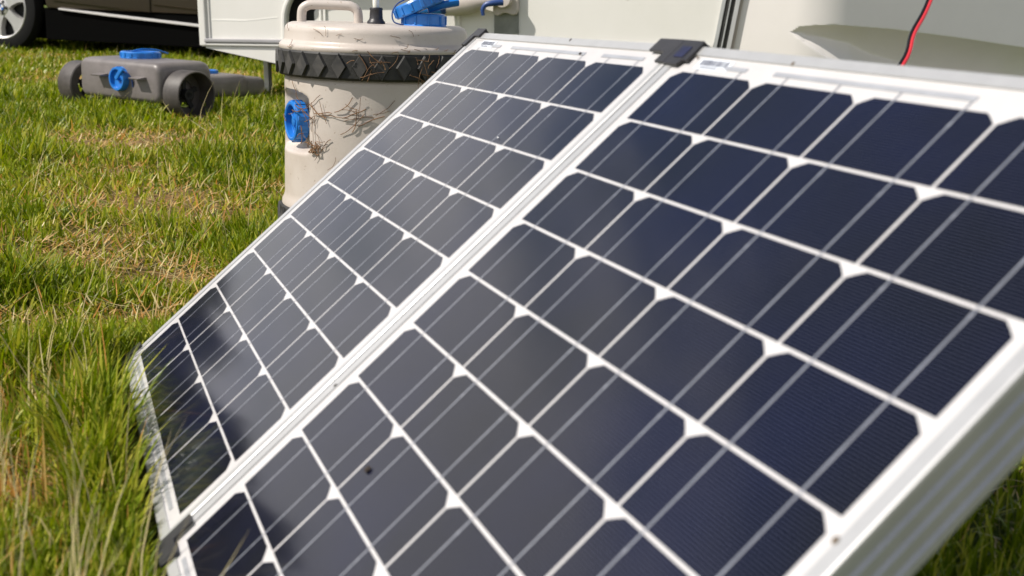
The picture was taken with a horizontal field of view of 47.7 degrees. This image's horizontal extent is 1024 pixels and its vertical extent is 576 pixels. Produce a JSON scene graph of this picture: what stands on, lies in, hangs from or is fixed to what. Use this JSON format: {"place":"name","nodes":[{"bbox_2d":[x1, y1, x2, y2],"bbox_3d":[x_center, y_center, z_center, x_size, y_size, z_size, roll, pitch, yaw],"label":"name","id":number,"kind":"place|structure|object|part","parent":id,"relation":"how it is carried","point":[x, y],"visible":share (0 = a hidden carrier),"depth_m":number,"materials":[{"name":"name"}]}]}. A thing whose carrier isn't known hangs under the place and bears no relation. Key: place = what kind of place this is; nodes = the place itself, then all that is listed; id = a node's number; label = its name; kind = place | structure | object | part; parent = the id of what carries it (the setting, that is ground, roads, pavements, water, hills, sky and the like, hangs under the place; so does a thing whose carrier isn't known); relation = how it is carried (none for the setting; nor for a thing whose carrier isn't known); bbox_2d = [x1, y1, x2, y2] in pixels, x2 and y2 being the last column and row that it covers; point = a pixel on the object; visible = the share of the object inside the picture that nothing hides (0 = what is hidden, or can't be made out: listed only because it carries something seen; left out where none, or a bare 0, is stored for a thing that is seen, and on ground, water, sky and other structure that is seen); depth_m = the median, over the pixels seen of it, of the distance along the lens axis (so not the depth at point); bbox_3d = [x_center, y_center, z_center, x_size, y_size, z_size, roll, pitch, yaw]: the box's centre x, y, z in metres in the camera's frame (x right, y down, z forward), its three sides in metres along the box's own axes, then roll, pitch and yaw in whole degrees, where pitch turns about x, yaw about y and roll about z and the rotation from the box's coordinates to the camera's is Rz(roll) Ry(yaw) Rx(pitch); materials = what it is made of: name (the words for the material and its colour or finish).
{"place":"outdoors","nodes":[
{"label":"outdoors","id":0,"kind":"place"},
{"bbox_2d":[0,5,1023,575],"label":"ground","id":1,"kind":"structure","parent":0,"point":[998,531],"depth_m":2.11,"materials":[{"name":"green plant"}]},
{"bbox_2d":[0,0,216,48],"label":"parked car","id":2,"kind":"object","parent":1,"relation":"on","point":[24,23],"visible":0.39,"depth_m":9.23,"materials":[{"name":"grey paint"}]},
{"bbox_3d":[-3.251,-2.518,9.135,0.950,0.639,0.042,7,15,19],"label":"door","id":3,"kind":"part","parent":2,"relation":"part of","materials":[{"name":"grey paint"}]},
{"bbox_3d":[-2.340,-2.406,8.813,0.945,0.639,0.042,7,15,19],"label":"door","id":4,"kind":"part","parent":2,"relation":"part of","materials":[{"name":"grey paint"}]},
{"bbox_2d":[58,48,263,118],"bbox_3d":[-1.355,-0.865,4.774,0.733,0.250,0.748,11,17,33],"label":"waste water tank","id":5,"kind":"object","parent":1,"relation":"on","point":[142,74],"visible":0.98,"depth_m":4.48,"materials":[{"name":"grey plastic"}]},
{"bbox_2d":[275,0,466,217],"bbox_3d":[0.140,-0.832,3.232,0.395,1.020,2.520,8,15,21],"label":"water carrier","id":6,"kind":"object","parent":1,"relation":"on","point":[311,63],"visible":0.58,"depth_m":2.17,"materials":[{"name":"beige plastic"}]},
{"bbox_2d":[283,23,455,169],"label":"dry grass clippings","id":7,"kind":"object","parent":6,"relation":"attached to","point":[314,148],"visible":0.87,"depth_m":2.16,"materials":[{"name":"plant"}]},
{"bbox_2d":[121,28,1023,575],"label":"solar panel","id":8,"kind":"object","parent":1,"relation":"on","point":[553,306],"visible":0.97,"depth_m":0.79,"materials":[{"name":"glass"}]},
{"bbox_2d":[831,536,839,543],"bbox_3d":[0.146,0.114,0.523,0.005,0.002,0.004,-43,25,-7],"label":"dirt speck","id":9,"kind":"object","parent":8,"relation":"on","point":[834,540],"visible":1,"depth_m":0.52},
{"bbox_2d":[897,0,932,65],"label":"red black cable","id":10,"kind":"object","parent":8,"relation":"attached to","point":[903,61],"visible":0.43,"depth_m":1.27,"materials":[{"name":"red plastic"}]},
{"bbox_2d":[197,0,1023,92],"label":"caravan","id":11,"kind":"object","parent":1,"relation":"on","point":[982,36],"visible":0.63,"depth_m":4.66,"materials":[{"name":"white metal"}]},
{"bbox_2d":[418,0,502,15],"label":"water pump plug","id":12,"kind":"object","parent":11,"relation":"attached to","point":[464,7],"visible":0.66,"depth_m":4.73,"materials":[{"name":"beige plastic"}]}
]}

